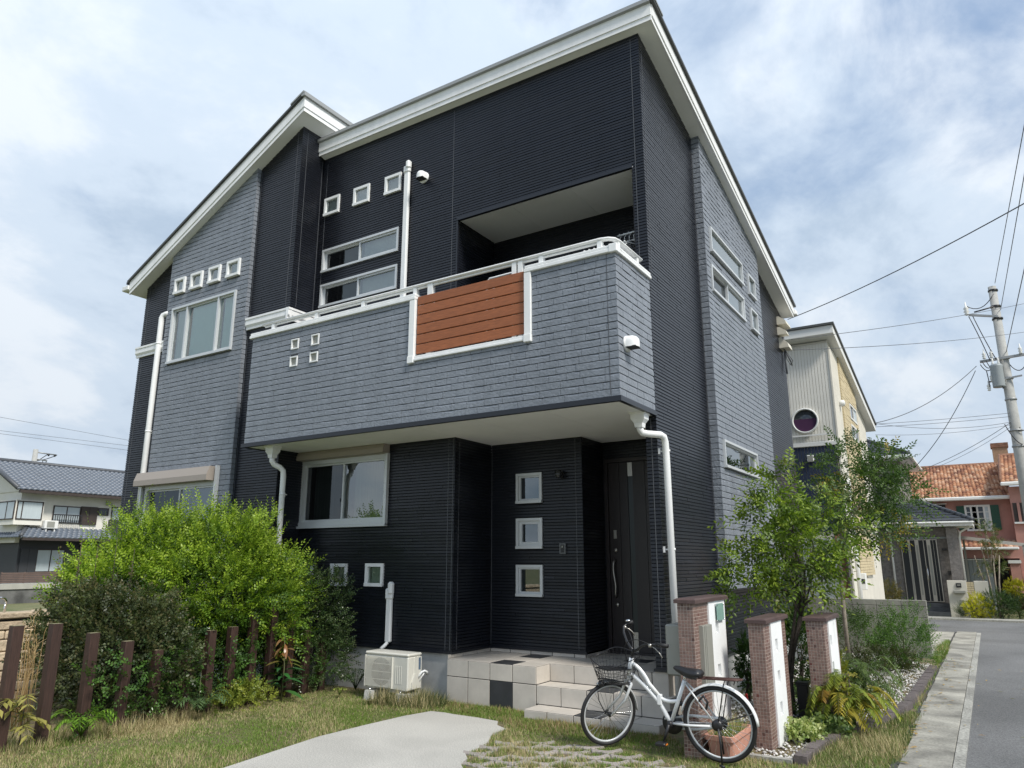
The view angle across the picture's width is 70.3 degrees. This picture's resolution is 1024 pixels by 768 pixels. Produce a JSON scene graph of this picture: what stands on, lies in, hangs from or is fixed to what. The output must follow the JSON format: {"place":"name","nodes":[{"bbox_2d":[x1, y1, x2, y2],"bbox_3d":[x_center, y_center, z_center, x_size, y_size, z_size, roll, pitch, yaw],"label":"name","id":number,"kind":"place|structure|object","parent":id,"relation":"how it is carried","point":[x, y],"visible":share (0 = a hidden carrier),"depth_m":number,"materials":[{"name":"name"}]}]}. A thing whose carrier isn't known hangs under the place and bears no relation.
{"place":"outdoors","nodes":[
{"label":"outdoors","id":0,"kind":"place"},
{"bbox_2d":[10,613,45,731],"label":"dry grass","id":1,"kind":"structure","parent":0,"point":[27,676],"depth_m":6.91,"materials":[{"name":"plant"}]},
{"bbox_2d":[224,711,505,767],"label":"driveway","id":2,"kind":"structure","parent":0,"point":[431,739],"depth_m":6.27,"materials":[{"name":"concrete"}]},
{"bbox_2d":[0,657,937,767],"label":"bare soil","id":3,"kind":"structure","parent":0,"point":[679,735],"depth_m":6.72,"materials":[{"name":"soil"}]},
{"bbox_2d":[0,625,24,752],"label":"fence post","id":4,"kind":"object","parent":3,"relation":"on","point":[11,661],"visible":0.92,"depth_m":6.22,"materials":[{"name":"wood"}]},
{"bbox_2d":[0,694,51,748],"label":"sumac seedling","id":5,"kind":"object","parent":3,"relation":"on","point":[40,722],"visible":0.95,"depth_m":6.17,"materials":[{"name":"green plant"}]},
{"bbox_2d":[32,623,63,745],"bbox_3d":[-4.140,2.708,6.480,0.089,1.094,0.088,-9,-16,32],"label":"fence post","id":6,"kind":"object","parent":3,"relation":"on","point":[49,674],"visible":0.76,"depth_m":6.47,"materials":[{"name":"wood"}]},
{"bbox_2d":[50,707,118,736],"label":"fern","id":7,"kind":"object","parent":3,"relation":"on","point":[79,729],"visible":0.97,"depth_m":6.52,"materials":[{"name":"green plant"}]},
{"bbox_2d":[73,632,99,737],"bbox_3d":[-3.951,2.828,6.748,0.094,0.987,0.088,-9,-16,32],"label":"fence post","id":8,"kind":"object","parent":3,"relation":"on","point":[85,693],"visible":0.76,"depth_m":6.74,"materials":[{"name":"wood"}]},
{"bbox_2d":[0,533,211,727],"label":"shrub","id":9,"kind":"object","parent":3,"relation":"on","point":[115,602],"visible":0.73,"depth_m":7.46,"materials":[{"name":"green plant"}]},
{"bbox_2d":[0,702,211,757],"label":"grass","id":10,"kind":"structure","parent":3,"relation":"on","point":[107,728],"depth_m":6.74,"materials":[{"name":"plant"}]},
{"bbox_2d":[111,640,134,727],"bbox_3d":[-3.764,2.947,7.023,0.092,0.884,0.088,-9,-16,32],"label":"fence post","id":11,"kind":"object","parent":3,"relation":"on","point":[127,646],"visible":0.64,"depth_m":7.01,"materials":[{"name":"wood"}]},
{"bbox_2d":[144,649,163,723],"bbox_3d":[-3.591,3.067,7.277,0.088,0.771,0.088,-9,-16,32],"label":"fence post","id":12,"kind":"object","parent":3,"relation":"on","point":[150,684],"visible":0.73,"depth_m":7.27,"materials":[{"name":"wood"}]},
{"bbox_2d":[30,484,329,695],"bbox_3d":[-4.000,2.493,8.869,3.436,2.563,2.075,-1,-14,3],"label":"shrub","id":13,"kind":"object","parent":3,"relation":"on","point":[180,554],"visible":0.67,"depth_m":8.58,"materials":[{"name":"green plant"}]},
{"bbox_2d":[176,657,192,717],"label":"fence post","id":14,"kind":"object","parent":3,"relation":"on","point":[185,695],"visible":0.24,"depth_m":7.52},
{"bbox_2d":[51,610,337,737],"bbox_3d":[-3.530,3.160,8.233,1.517,1.162,3.381,-9,-16,32],"label":"hedge","id":15,"kind":"object","parent":3,"relation":"on","point":[241,656],"visible":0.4,"depth_m":7.58,"materials":[{"name":"green plant"}]},
{"bbox_2d":[167,689,230,711],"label":"fan leaf plant","id":16,"kind":"object","parent":3,"relation":"on","point":[198,701],"visible":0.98,"depth_m":7.41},
{"bbox_2d":[200,630,216,712],"bbox_3d":[-3.265,3.120,7.795,0.094,0.912,0.088,-9,-16,32],"label":"fence post","id":17,"kind":"object","parent":3,"relation":"on","point":[211,636],"visible":0.52,"depth_m":7.79,"materials":[{"name":"wood"}]},
{"bbox_2d":[220,626,238,709],"bbox_3d":[-3.117,3.164,8.017,0.089,0.931,0.088,-9,-16,32],"label":"fence post","id":18,"kind":"object","parent":3,"relation":"on","point":[232,631],"visible":0.7,"depth_m":8.02,"materials":[{"name":"wood"}]},
{"bbox_2d":[188,618,291,714],"bbox_3d":[-2.991,3.110,8.059,0.867,1.028,1.076,0,-14,0],"label":"leafy plant","id":19,"kind":"object","parent":3,"relation":"on","point":[242,688],"visible":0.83,"depth_m":7.90,"materials":[{"name":"green plant"}]},
{"bbox_2d":[242,614,259,704],"bbox_3d":[-2.969,3.163,8.261,0.092,1.050,0.088,-9,-16,32],"label":"fence post","id":20,"kind":"object","parent":3,"relation":"on","point":[253,625],"visible":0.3,"depth_m":8.27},
{"bbox_2d":[0,685,537,767],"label":"grass","id":21,"kind":"structure","parent":3,"relation":"on","point":[187,728],"depth_m":6.75,"materials":[{"name":"plant"}]},
{"bbox_2d":[262,606,278,700],"bbox_3d":[-2.822,3.172,8.486,0.094,1.138,0.088,-9,-16,32],"label":"fence post","id":22,"kind":"object","parent":3,"relation":"on","point":[270,643],"visible":0.46,"depth_m":8.46,"materials":[{"name":"wood"}]},
{"bbox_2d":[262,638,304,701],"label":"leafy plant","id":23,"kind":"object","parent":3,"relation":"on","point":[287,648],"visible":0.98,"depth_m":8.36,"materials":[{"name":"green plant"}]},
{"bbox_2d":[280,621,295,697],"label":"fence post","id":24,"kind":"object","parent":3,"relation":"on","point":[288,685],"visible":0.36,"depth_m":8.65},
{"bbox_2d":[298,630,311,693],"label":"fence post","id":25,"kind":"object","parent":3,"relation":"on","point":[303,687],"visible":0.46,"depth_m":8.85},
{"bbox_2d":[250,549,362,693],"bbox_3d":[-2.595,2.994,9.185,1.454,1.770,0.920,3,-14,-14],"label":"shrub","id":26,"kind":"object","parent":3,"relation":"on","point":[334,634],"visible":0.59,"depth_m":9.10,"materials":[{"name":"green plant"}]},
{"bbox_2d":[315,636,326,690],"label":"fence post","id":27,"kind":"object","parent":3,"relation":"on","point":[319,688],"visible":0.24,"depth_m":9.08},
{"bbox_2d":[326,666,363,689],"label":"fern","id":28,"kind":"object","parent":3,"relation":"on","point":[355,681],"visible":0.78,"depth_m":8.87,"materials":[{"name":"green plant"}]},
{"bbox_2d":[363,649,427,700],"bbox_3d":[-1.361,3.396,8.462,0.748,0.531,0.341,-9,-16,32],"label":"air conditioner","id":29,"kind":"object","parent":3,"relation":"on","point":[398,669],"visible":0.97,"depth_m":8.38,"materials":[{"name":"grey"}]},
{"bbox_2d":[361,685,453,709],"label":"grass","id":30,"kind":"structure","parent":3,"relation":"on","point":[422,698],"depth_m":8.07,"materials":[{"name":"plant"}]},
{"bbox_2d":[443,699,679,744],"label":"grass","id":31,"kind":"structure","parent":3,"relation":"on","point":[528,723],"depth_m":7.02,"materials":[{"name":"plant"}]},
{"bbox_2d":[462,718,911,767],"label":"grass","id":32,"kind":"structure","parent":3,"relation":"on","point":[505,734],"depth_m":6.23,"materials":[{"name":"plant"}]},
{"bbox_2d":[665,594,731,759],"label":"tiled pillar","id":33,"kind":"structure","parent":3,"relation":"on","point":[696,637],"depth_m":6.21,"materials":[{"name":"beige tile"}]},
{"bbox_2d":[704,711,750,756],"bbox_3d":[1.846,2.927,6.079,0.404,0.309,0.678,-9,-16,32],"label":"planter","id":34,"kind":"object","parent":3,"relation":"on","point":[736,740],"visible":0.74,"depth_m":5.92,"materials":[{"name":"ceramic"}]},
{"bbox_2d":[728,627,752,700],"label":"bush","id":35,"kind":"object","parent":3,"relation":"on","point":[742,651],"visible":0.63,"depth_m":8.43,"materials":[{"name":"green plant"}]},
{"bbox_2d":[740,752,793,764],"bbox_3d":[1.944,3.059,5.952,0.680,0.062,0.060,-9,-16,32],"label":"bed edging","id":36,"kind":"object","parent":3,"relation":"on","point":[776,758],"visible":0.31,"depth_m":5.84,"materials":[{"name":"concrete"}]},
{"bbox_2d":[744,613,792,750],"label":"tiled pillar","id":37,"kind":"structure","parent":3,"relation":"on","point":[770,674],"depth_m":6.39,"materials":[{"name":"beige tile"}]},
{"bbox_2d":[760,603,816,695],"bbox_3d":[3.417,3.234,8.761,1.004,1.185,0.845,6,-15,-24],"label":"bush","id":38,"kind":"object","parent":3,"relation":"on","point":[801,658],"visible":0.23,"depth_m":8.72,"materials":[{"name":"green plant"}]},
{"bbox_2d":[703,447,891,715],"bbox_3d":[2.986,2.052,7.731,2.064,2.860,1.254,-1,-14,3],"label":"tree","id":39,"kind":"object","parent":3,"relation":"on","point":[785,519],"visible":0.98,"depth_m":7.70,"materials":[{"name":"green plant"}]},
{"bbox_2d":[795,680,810,717],"bbox_3d":[2.942,3.292,7.576,0.319,0.375,0.121,-9,-16,32],"label":"garden light","id":40,"kind":"object","parent":3,"relation":"on","point":[803,689],"visible":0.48,"depth_m":7.50,"materials":[{"name":"black plastic"}]},
{"bbox_2d":[784,715,842,745],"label":"ivy","id":41,"kind":"object","parent":3,"relation":"on","point":[800,729],"visible":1,"depth_m":6.42,"materials":[{"name":"green plant"}]},
{"bbox_2d":[802,612,841,713],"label":"tiled pillar","id":42,"kind":"structure","parent":3,"relation":"on","point":[823,644],"depth_m":7.08,"materials":[{"name":"beige tile"}]},
{"bbox_2d":[804,708,856,739],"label":"ivy","id":43,"kind":"object","parent":3,"relation":"on","point":[833,723],"visible":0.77,"depth_m":6.57,"materials":[{"name":"green plant"}]},
{"bbox_2d":[791,656,907,716],"bbox_3d":[4.090,3.703,8.862,1.286,0.406,4.445,-9,-16,32],"label":"ground cover","id":44,"kind":"object","parent":3,"relation":"on","point":[868,691],"visible":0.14,"depth_m":8.94,"materials":[{"name":"green plant"}]},
{"bbox_2d":[800,600,901,660],"bbox_3d":[5.467,4.060,11.574,1.537,1.229,1.150,4,-14,-15],"label":"bush","id":45,"kind":"object","parent":3,"relation":"on","point":[854,619],"visible":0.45,"depth_m":11.57,"materials":[{"name":"green plant"}]},
{"bbox_2d":[805,669,902,731],"bbox_3d":[3.203,3.014,6.875,0.841,0.545,0.937,-9,-16,32],"label":"mahonia","id":46,"kind":"object","parent":3,"relation":"on","point":[856,701],"visible":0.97,"depth_m":6.74,"materials":[{"name":"green plant"}]},
{"bbox_2d":[793,709,923,767],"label":"grass","id":47,"kind":"structure","parent":3,"relation":"on","point":[894,723],"depth_m":6.22,"materials":[{"name":"plant"}]},
{"bbox_2d":[793,665,936,765],"bbox_3d":[4.343,3.580,8.181,0.355,0.101,6.503,-10,-17,37],"label":"brick edging","id":48,"kind":"object","parent":3,"relation":"on","point":[907,703],"visible":0.62,"depth_m":7.17,"materials":[{"name":"brick"}]},
{"bbox_2d":[841,653,904,701],"bbox_3d":[3.934,3.357,8.216,0.918,0.511,1.163,-9,-16,32],"label":"mahonia","id":49,"kind":"object","parent":3,"relation":"on","point":[858,668],"visible":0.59,"depth_m":8.19,"materials":[{"name":"green plant"}]},
{"bbox_2d":[799,425,950,667],"bbox_3d":[5.548,2.433,11.090,2.046,3.702,1.458,-1,-14,5],"label":"tree","id":50,"kind":"object","parent":3,"relation":"on","point":[865,470],"visible":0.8,"depth_m":11.10,"materials":[{"name":"green plant"}]},
{"bbox_2d":[843,639,926,672],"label":"bush","id":51,"kind":"object","parent":3,"relation":"on","point":[907,667],"visible":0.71,"depth_m":10.53,"materials":[{"name":"green plant"}]},
{"bbox_2d":[854,597,949,669],"bbox_3d":[5.857,3.841,10.923,1.249,1.246,1.078,8,-16,-29],"label":"bush","id":52,"kind":"object","parent":3,"relation":"on","point":[920,637],"visible":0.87,"depth_m":10.88,"materials":[{"name":"green plant"}]},
{"bbox_2d":[881,661,942,767],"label":"grass","id":53,"kind":"structure","parent":3,"relation":"on","point":[925,695],"depth_m":8.02,"materials":[{"name":"plant"}]},
{"bbox_2d":[0,602,1023,710],"bbox_3d":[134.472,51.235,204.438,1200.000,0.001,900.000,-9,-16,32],"label":"ground","id":54,"kind":"structure","parent":0,"point":[21,607],"depth_m":24.06,"materials":[{"name":"grey"}]},
{"bbox_2d":[0,608,66,708],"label":"stone wall","id":55,"kind":"structure","parent":54,"relation":"on","point":[9,618],"depth_m":8.00,"materials":[{"name":"beige stone"}]},
{"bbox_2d":[0,582,102,603],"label":"retaining wall","id":56,"kind":"structure","parent":54,"relation":"on","point":[14,593],"depth_m":27.54,"materials":[{"name":"concrete"}]},
{"bbox_2d":[0,572,64,583],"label":"slat fence","id":57,"kind":"object","parent":56,"relation":"on","point":[5,576],"visible":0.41,"depth_m":28.03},
{"bbox_2d":[0,458,124,582],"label":"house","id":58,"kind":"structure","parent":54,"relation":"on","point":[71,499],"depth_m":37.14,"materials":[{"name":"white tile"}]},
{"bbox_2d":[34,549,65,571],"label":"window","id":59,"kind":"structure","parent":58,"relation":"in","point":[44,562],"depth_m":36.59,"materials":[{"name":"glass"}]},
{"bbox_2d":[51,505,80,523],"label":"window","id":60,"kind":"structure","parent":58,"relation":"in","point":[69,510],"depth_m":37.66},
{"bbox_2d":[104,0,807,734],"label":"house","id":61,"kind":"structure","parent":54,"relation":"on","point":[528,506],"depth_m":9.36,"materials":[{"name":"black"}]},
{"bbox_2d":[141,481,213,600],"bbox_3d":[-5.018,2.432,11.060,1.800,1.790,0.330,-9,-16,32],"label":"window","id":62,"kind":"structure","parent":61,"relation":"in","point":[174,491],"depth_m":11.31,"materials":[{"name":"silver metal"}]},
{"bbox_2d":[172,276,186,295],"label":"window","id":63,"kind":"structure","parent":61,"relation":"in","point":[180,283],"depth_m":12.26,"materials":[{"name":"white plastic"}]},
{"bbox_2d":[188,270,203,290],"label":"window","id":64,"kind":"structure","parent":61,"relation":"in","point":[196,279],"depth_m":12.03,"materials":[{"name":"white plastic"}]},
{"bbox_2d":[165,289,249,364],"bbox_3d":[-4.924,-0.868,11.792,1.662,0.972,0.342,-9,-16,32],"label":"window","id":65,"kind":"structure","parent":61,"relation":"in","point":[203,313],"depth_m":11.79,"materials":[{"name":"silver metal"}]},
{"bbox_2d":[206,264,221,284],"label":"window","id":66,"kind":"structure","parent":61,"relation":"in","point":[214,273],"depth_m":11.78,"materials":[{"name":"white plastic"}]},
{"bbox_2d":[225,258,252,278],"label":"window","id":67,"kind":"structure","parent":61,"relation":"in","point":[233,267],"depth_m":11.54,"materials":[{"name":"white plastic"}]},
{"bbox_2d":[323,194,340,216],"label":"window","id":68,"kind":"structure","parent":61,"relation":"in","point":[331,204],"depth_m":11.39,"materials":[{"name":"white plastic"}]},
{"bbox_2d":[329,564,347,585],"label":"window","id":69,"kind":"structure","parent":61,"relation":"in","point":[341,566],"depth_m":9.77,"materials":[{"name":"white plastic"}]},
{"bbox_2d":[298,454,384,526],"bbox_3d":[-2.262,1.503,10.122,1.643,0.917,0.330,-9,-16,32],"label":"window","id":70,"kind":"structure","parent":61,"relation":"in","point":[349,490],"depth_m":10.15,"materials":[{"name":"silver metal"}]},
{"bbox_2d":[318,264,397,308],"bbox_3d":[-2.251,-1.415,10.703,1.545,0.374,0.132,-9,-16,32],"label":"window","id":71,"kind":"structure","parent":61,"relation":"in","point":[384,279],"depth_m":10.71,"materials":[{"name":"silver metal"}]},
{"bbox_2d":[320,226,399,273],"bbox_3d":[-2.198,-1.950,10.919,1.547,0.376,0.330,-9,-16,32],"label":"window","id":72,"kind":"structure","parent":61,"relation":"in","point":[385,242],"depth_m":10.85,"materials":[{"name":"silver metal"}]},
{"bbox_2d":[352,183,370,206],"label":"window","id":73,"kind":"structure","parent":61,"relation":"in","point":[361,195],"depth_m":11.05,"materials":[{"name":"white plastic"}]},
{"bbox_2d":[363,563,383,586],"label":"window","id":74,"kind":"structure","parent":61,"relation":"in","point":[374,572],"depth_m":9.44,"materials":[{"name":"white plastic"}]},
{"bbox_2d":[383,172,401,195],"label":"window","id":75,"kind":"structure","parent":61,"relation":"in","point":[393,183],"depth_m":10.72,"materials":[{"name":"white plastic"}]},
{"bbox_2d":[515,472,542,503],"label":"window","id":76,"kind":"structure","parent":61,"relation":"in","point":[529,486],"depth_m":9.39,"materials":[{"name":"silver metal"}]},
{"bbox_2d":[515,518,542,548],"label":"window","id":77,"kind":"structure","parent":61,"relation":"in","point":[529,531],"depth_m":9.25,"materials":[{"name":"silver metal"}]},
{"bbox_2d":[515,565,543,596],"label":"window","id":78,"kind":"structure","parent":61,"relation":"in","point":[529,578],"depth_m":9.11,"materials":[{"name":"silver metal"}]},
{"bbox_2d":[603,456,655,655],"bbox_3d":[1.616,2.094,8.990,0.975,2.390,0.118,-9,-16,32],"label":"front door","id":79,"kind":"structure","parent":61,"relation":"in","point":[627,524],"depth_m":9.09,"materials":[{"name":"black metal"}]},
{"bbox_2d":[708,226,744,286],"bbox_3d":[3.142,-1.848,10.691,0.102,0.370,1.582,-9,-16,32],"label":"window","id":80,"kind":"structure","parent":61,"relation":"in","point":[718,248],"depth_m":10.70,"materials":[{"name":"silver metal"}]},
{"bbox_2d":[710,263,746,321],"bbox_3d":[3.027,-1.275,10.607,0.330,0.392,1.608,-9,-16,32],"label":"window","id":81,"kind":"structure","parent":61,"relation":"in","point":[721,286],"depth_m":10.55,"materials":[{"name":"glass"}]},
{"bbox_2d":[722,439,760,478],"bbox_3d":[3.034,1.063,10.039,0.342,0.360,1.625,-9,-16,32],"label":"window","id":82,"kind":"structure","parent":61,"relation":"in","point":[726,444],"depth_m":10.01,"materials":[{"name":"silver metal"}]},
{"bbox_2d":[749,307,759,335],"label":"window","id":83,"kind":"structure","parent":61,"relation":"in","point":[754,323],"depth_m":11.69,"materials":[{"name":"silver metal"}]},
{"bbox_2d":[787,203,1023,319],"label":"power line","id":84,"kind":"object","parent":61,"relation":"attached to","point":[916,260],"visible":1,"depth_m":10.41,"materials":[{"name":"grey"}]},
{"bbox_2d":[784,321,884,598],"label":"house","id":85,"kind":"structure","parent":54,"relation":"on","point":[824,388],"depth_m":16.33,"materials":[{"name":"beige"}]},
{"bbox_2d":[791,408,818,433],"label":"round window","id":86,"kind":"structure","parent":85,"relation":"in","point":[804,420],"depth_m":16.21,"materials":[{"name":"white"}]},
{"bbox_2d":[807,597,932,657],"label":"block wall","id":87,"kind":"structure","parent":54,"relation":"on","point":[871,603],"depth_m":12.57,"materials":[{"name":"grey concrete"}]},
{"bbox_2d":[883,578,905,599],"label":"bush","id":88,"kind":"object","parent":54,"relation":"on","point":[897,591],"visible":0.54,"depth_m":21.80,"materials":[{"name":"green plant"}]},
{"bbox_2d":[867,439,974,616],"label":"house","id":89,"kind":"structure","parent":54,"relation":"on","point":[922,568],"depth_m":21.91,"materials":[{"name":"grey stone"}]},
{"bbox_2d":[901,539,944,601],"bbox_3d":[12.365,5.617,21.936,0.970,1.810,0.122,-9,-16,32],"label":"double door","id":90,"kind":"structure","parent":89,"relation":"in","point":[921,564],"depth_m":21.92,"materials":[{"name":"silver metal"}]},
{"bbox_2d":[953,633,980,767],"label":"kerb","id":91,"kind":"structure","parent":54,"relation":"on","point":[960,757],"depth_m":7.46,"materials":[{"name":"concrete"}]},
{"bbox_2d":[947,580,991,617],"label":"entrance wall","id":92,"kind":"structure","parent":54,"relation":"on","point":[958,590],"depth_m":20.74,"materials":[{"name":"beige concrete"}]},
{"bbox_2d":[928,617,1023,622],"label":"kerb","id":93,"kind":"structure","parent":54,"relation":"on","point":[986,620],"depth_m":19.28,"materials":[{"name":"concrete"}]},
{"bbox_2d":[961,591,996,617],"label":"bush","id":94,"kind":"object","parent":54,"relation":"on","point":[980,614],"visible":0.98,"depth_m":19.96,"materials":[{"name":"yellow plant"}]},
{"bbox_2d":[964,559,996,609],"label":"shed","id":95,"kind":"structure","parent":54,"relation":"on","point":[972,566],"depth_m":23.37,"materials":[{"name":"grey metal"}]},
{"bbox_2d":[973,518,1010,616],"bbox_3d":[14.018,5.305,21.246,1.061,2.876,0.787,1,-14,-6],"label":"tree","id":96,"kind":"object","parent":54,"relation":"on","point":[991,567],"visible":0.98,"depth_m":21.30,"materials":[{"name":"green plant"}]},
{"bbox_2d":[961,536,1023,580],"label":"carport","id":97,"kind":"object","parent":54,"relation":"on","point":[1003,542],"visible":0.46,"depth_m":22.97,"materials":[{"name":"silver metal"}]},
{"bbox_2d":[963,286,1023,513],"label":"utility pole","id":98,"kind":"object","parent":54,"relation":"on","point":[1000,376],"visible":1,"depth_m":20.84,"materials":[{"name":"concrete"}]},
{"bbox_2d":[978,585,1023,618],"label":"bush","id":99,"kind":"object","parent":54,"relation":"on","point":[1008,601],"visible":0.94,"depth_m":19.74,"materials":[{"name":"green plant"}]},
{"bbox_2d":[1002,578,1023,617],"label":"bush","id":100,"kind":"object","parent":54,"relation":"on","point":[1018,583],"visible":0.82,"depth_m":20.16,"materials":[{"name":"green plant"}]},
{"bbox_2d":[0,0,1023,486],"label":"sky","id":101,"kind":"structure","parent":0,"point":[862,140],"materials":[{"name":"white"}]},
{"bbox_2d":[461,733,753,767],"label":"stone paving","id":102,"kind":"structure","parent":0,"point":[575,753],"depth_m":5.92,"materials":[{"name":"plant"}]},
{"bbox_2d":[580,619,759,767],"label":"bicycle","id":103,"kind":"object","parent":102,"relation":"on","point":[673,722],"visible":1,"depth_m":5.93,"materials":[{"name":"white metal"}]},
{"bbox_2d":[731,653,929,758],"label":"gravel","id":104,"kind":"structure","parent":0,"point":[774,752],"depth_m":8.57,"materials":[{"name":"gravel"}]},
{"bbox_2d":[889,631,976,767],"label":"walkway","id":105,"kind":"structure","parent":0,"point":[936,748],"depth_m":7.57,"materials":[{"name":"grey concrete"}]},
{"bbox_2d":[931,631,953,655],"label":"pavement","id":106,"kind":"structure","parent":0,"point":[946,635],"depth_m":15.06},
{"bbox_2d":[933,639,952,663],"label":"grass","id":107,"kind":"structure","parent":106,"relation":"on","point":[944,653],"depth_m":12.56,"materials":[{"name":"plant"}]},
{"bbox_2d":[909,442,1023,607],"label":"house","id":108,"kind":"structure","parent":0,"point":[983,491],"depth_m":25.79,"materials":[{"name":"orange tile"}]},
{"bbox_2d":[964,505,992,530],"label":"window","id":109,"kind":"structure","parent":108,"relation":"in","point":[976,511],"depth_m":25.76,"materials":[{"name":"white"}]},
{"bbox_2d":[929,620,1023,767],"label":"road","id":110,"kind":"structure","parent":0,"point":[996,733],"depth_m":8.65,"materials":[{"name":"asphalt"}]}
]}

